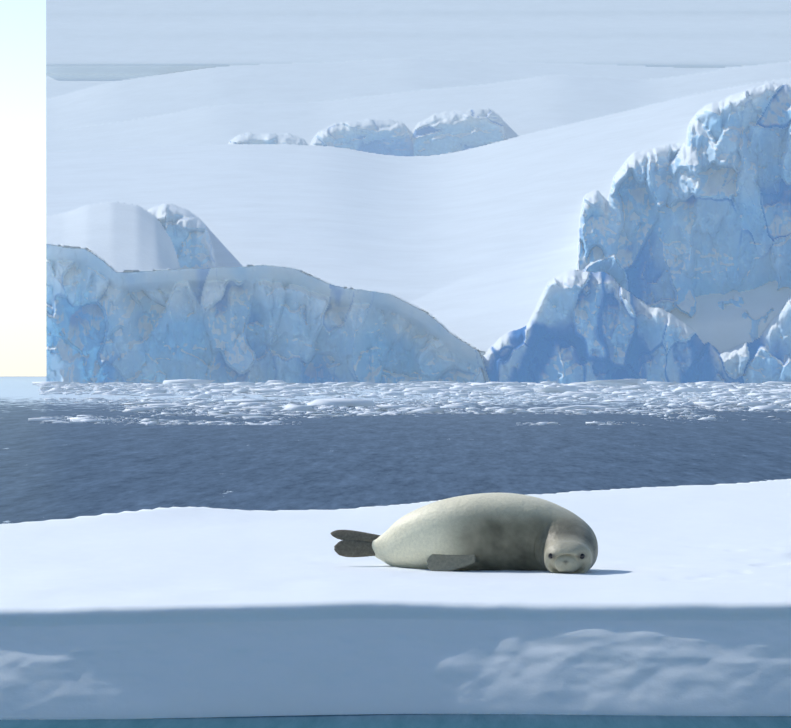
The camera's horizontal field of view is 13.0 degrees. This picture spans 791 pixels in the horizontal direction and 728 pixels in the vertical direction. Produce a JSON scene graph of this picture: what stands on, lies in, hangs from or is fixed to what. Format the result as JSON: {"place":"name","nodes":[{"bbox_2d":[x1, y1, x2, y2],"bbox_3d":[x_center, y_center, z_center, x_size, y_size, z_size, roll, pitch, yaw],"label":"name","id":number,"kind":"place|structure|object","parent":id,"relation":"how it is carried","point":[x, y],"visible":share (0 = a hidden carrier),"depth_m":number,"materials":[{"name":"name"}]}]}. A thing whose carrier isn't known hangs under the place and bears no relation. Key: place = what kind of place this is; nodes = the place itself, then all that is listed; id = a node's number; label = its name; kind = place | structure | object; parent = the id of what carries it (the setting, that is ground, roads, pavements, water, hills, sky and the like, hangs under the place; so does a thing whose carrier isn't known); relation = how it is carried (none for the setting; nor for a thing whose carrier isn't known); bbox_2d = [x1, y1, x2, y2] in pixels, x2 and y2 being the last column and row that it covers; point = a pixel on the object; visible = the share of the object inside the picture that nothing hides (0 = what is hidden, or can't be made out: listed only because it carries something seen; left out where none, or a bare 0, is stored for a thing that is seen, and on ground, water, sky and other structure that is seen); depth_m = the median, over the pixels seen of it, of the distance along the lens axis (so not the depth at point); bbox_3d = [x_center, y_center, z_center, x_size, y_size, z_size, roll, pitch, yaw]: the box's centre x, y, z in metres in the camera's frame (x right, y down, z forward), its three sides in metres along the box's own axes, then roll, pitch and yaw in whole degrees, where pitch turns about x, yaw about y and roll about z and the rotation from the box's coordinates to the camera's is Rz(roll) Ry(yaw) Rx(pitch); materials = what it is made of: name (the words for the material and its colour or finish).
{"place":"outdoors","nodes":[
{"label":"outdoors","id":0,"kind":"place"},
{"bbox_2d":[0,0,45,375],"label":"sky","id":1,"kind":"structure","parent":0,"point":[22,22],"materials":[{"name":"white"}]},
{"bbox_2d":[0,376,790,727],"bbox_3d":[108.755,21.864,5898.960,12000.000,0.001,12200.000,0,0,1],"label":"sea water","id":2,"kind":"structure","parent":0,"point":[50,470],"depth_m":97.97,"materials":[{"name":"blue liquid"}]},
{"bbox_2d":[0,479,790,719],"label":"ice floe","id":3,"kind":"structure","parent":2,"relation":"on","point":[674,601],"depth_m":25.03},
{"bbox_2d":[330,493,597,572],"bbox_3d":[0.694,1.454,30.008,2.457,0.689,0.934,0,0,29],"label":"seal","id":4,"kind":"object","parent":3,"relation":"on","point":[497,531],"visible":0.92,"depth_m":29.65,"materials":[{"name":"fur"}]},
{"bbox_2d":[28,379,790,424],"bbox_3d":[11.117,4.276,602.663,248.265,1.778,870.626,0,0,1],"label":"floating ice","id":5,"kind":"structure","parent":0,"point":[574,391],"depth_m":376.63,"materials":[{"name":"white ice"}]},
{"bbox_2d":[46,0,790,383],"bbox_3d":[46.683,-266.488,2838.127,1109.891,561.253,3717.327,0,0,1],"label":"glacier terrain","id":6,"kind":"structure","parent":0,"point":[414,190],"depth_m":1519.37,"materials":[{"name":"white snow"}]}
]}

